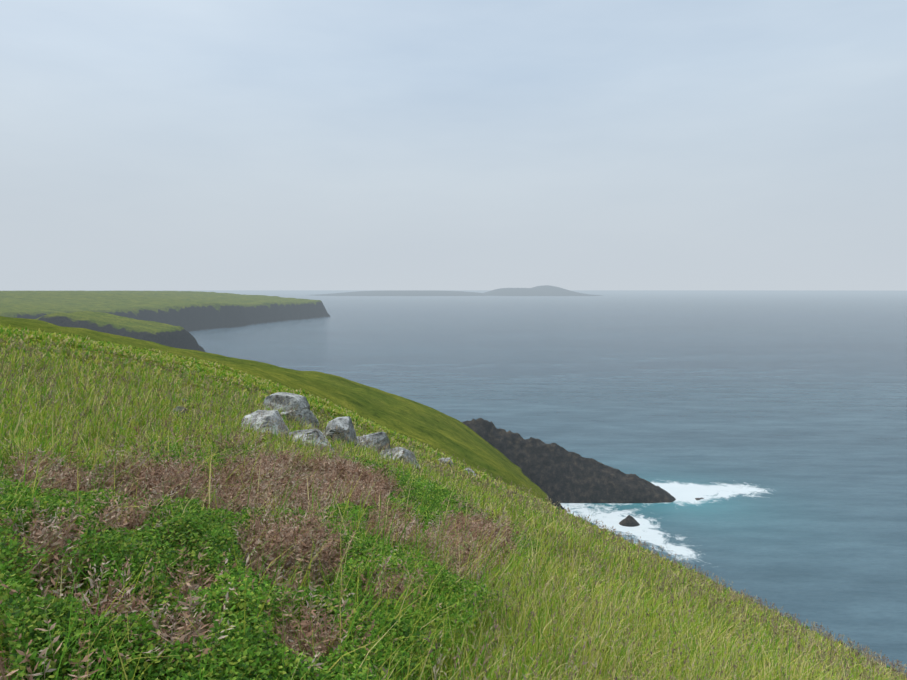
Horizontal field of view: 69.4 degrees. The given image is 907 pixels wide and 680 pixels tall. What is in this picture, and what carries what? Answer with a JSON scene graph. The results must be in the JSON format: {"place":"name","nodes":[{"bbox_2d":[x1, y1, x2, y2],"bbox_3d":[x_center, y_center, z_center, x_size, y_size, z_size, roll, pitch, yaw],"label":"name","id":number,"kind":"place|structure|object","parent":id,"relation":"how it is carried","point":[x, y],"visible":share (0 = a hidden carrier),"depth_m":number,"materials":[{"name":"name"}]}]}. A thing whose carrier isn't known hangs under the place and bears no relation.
{"place":"outdoors","nodes":[
{"label":"outdoors","id":0,"kind":"place"},
{"bbox_2d":[0,285,603,351],"bbox_3d":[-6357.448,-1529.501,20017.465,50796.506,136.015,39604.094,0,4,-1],"label":"headland terrain","id":1,"kind":"structure","parent":0,"point":[170,318],"depth_m":1136.04,"materials":[{"name":"green plant"}]},
{"bbox_2d":[0,316,697,677],"bbox_3d":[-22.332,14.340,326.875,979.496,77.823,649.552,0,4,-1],"label":"hillside terrain","id":2,"kind":"structure","parent":0,"point":[458,440],"depth_m":140.75,"materials":[{"name":"green plant"}]},
{"bbox_2d":[173,406,186,416],"bbox_3d":[-6.366,1.679,15.093,0.395,0.306,0.358,0,4,-1],"label":"rock","id":3,"kind":"object","parent":2,"relation":"on","point":[180,410],"visible":0.29,"depth_m":15.06,"materials":[{"name":"grey stone"}]},
{"bbox_2d":[0,413,527,679],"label":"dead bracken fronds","id":4,"kind":"object","parent":2,"relation":"on","point":[157,479],"visible":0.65,"depth_m":4.70,"materials":[{"name":"brown plant"}]},
{"bbox_2d":[241,410,289,439],"bbox_3d":[-4.499,2.076,15.413,1.218,0.748,1.379,-4,6,-41],"label":"lichen boulder","id":5,"kind":"object","parent":2,"relation":"on","point":[274,414],"visible":0.48,"depth_m":15.29,"materials":[{"name":"grey stone"}]},
{"bbox_2d":[0,438,545,679],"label":"green shrubs","id":6,"kind":"object","parent":2,"relation":"on","point":[17,609],"visible":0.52,"depth_m":3.16,"materials":[{"name":"green plant"}]},
{"bbox_2d":[262,392,309,412],"bbox_3d":[-6.214,2.492,24.289,1.622,1.006,1.332,0,4,-1],"label":"lichen boulder","id":7,"kind":"object","parent":2,"relation":"on","point":[300,401],"visible":0.46,"depth_m":24.03,"materials":[{"name":"grey stone"}]},
{"bbox_2d":[281,409,318,428],"bbox_3d":[-4.987,2.692,21.202,1.270,1.030,1.088,-1,5,-12],"label":"lichen boulder","id":8,"kind":"object","parent":2,"relation":"on","point":[308,416],"visible":0.44,"depth_m":20.92,"materials":[{"name":"grey stone"}]},
{"bbox_2d":[289,429,333,452],"bbox_3d":[-3.356,2.408,15.224,1.168,0.630,1.464,-2,5,-30],"label":"lichen boulder","id":9,"kind":"object","parent":2,"relation":"on","point":[311,432],"visible":0.31,"depth_m":15.06,"materials":[{"name":"grey stone"}]},
{"bbox_2d":[323,416,357,447],"bbox_3d":[-3.513,2.862,19.648,1.226,1.099,1.347,0,4,-1],"label":"lichen boulder","id":10,"kind":"object","parent":2,"relation":"on","point":[345,423],"visible":0.46,"depth_m":19.35,"materials":[{"name":"grey stone"}]},
{"bbox_2d":[357,432,390,452],"bbox_3d":[-2.836,3.526,21.724,1.498,0.998,1.728,-4,6,-39],"label":"lichen boulder","id":11,"kind":"object","parent":2,"relation":"on","point":[382,437],"visible":0.29,"depth_m":21.41,"materials":[{"name":"grey stone"}]},
{"bbox_2d":[378,447,419,467],"bbox_3d":[-1.601,3.363,18.584,1.074,0.740,1.341,-4,6,-40],"label":"lichen boulder","id":12,"kind":"object","parent":2,"relation":"on","point":[406,454],"visible":0.4,"depth_m":18.37,"materials":[{"name":"grey stone"}]},
{"bbox_2d":[438,458,452,465],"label":"rock","id":13,"kind":"object","parent":2,"relation":"on","point":[447,459],"visible":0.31,"depth_m":30.70,"materials":[{"name":"grey stone"}]},
{"bbox_2d":[0,331,906,679],"bbox_3d":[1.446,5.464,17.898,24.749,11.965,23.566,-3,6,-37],"label":"grass","id":14,"kind":"structure","parent":2,"relation":"on","point":[542,621],"depth_m":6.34,"materials":[{"name":"green plant"}]},
{"bbox_2d":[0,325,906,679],"bbox_3d":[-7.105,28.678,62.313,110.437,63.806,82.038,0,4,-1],"label":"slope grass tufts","id":15,"kind":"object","parent":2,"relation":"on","point":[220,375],"visible":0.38,"depth_m":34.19,"materials":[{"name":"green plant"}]},
{"bbox_2d":[462,418,703,502],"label":"rocky promontory","id":16,"kind":"structure","parent":2,"relation":"on","point":[560,474],"depth_m":219.26,"materials":[{"name":"grey stone"}]},
{"bbox_2d":[0,0,906,290],"label":"sky","id":17,"kind":"structure","parent":0,"point":[145,144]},
{"bbox_2d":[47,290,906,676],"bbox_3d":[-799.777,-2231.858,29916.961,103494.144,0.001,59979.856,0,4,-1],"label":"sea water","id":18,"kind":"structure","parent":0,"point":[769,426],"depth_m":425.65,"materials":[{"name":"blue liquid"}]},
{"bbox_2d":[619,515,639,526],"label":"sea stack rock","id":19,"kind":"object","parent":18,"relation":"in","point":[629,521],"visible":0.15,"depth_m":194.61,"materials":[{"name":"grey stone"}]}
]}

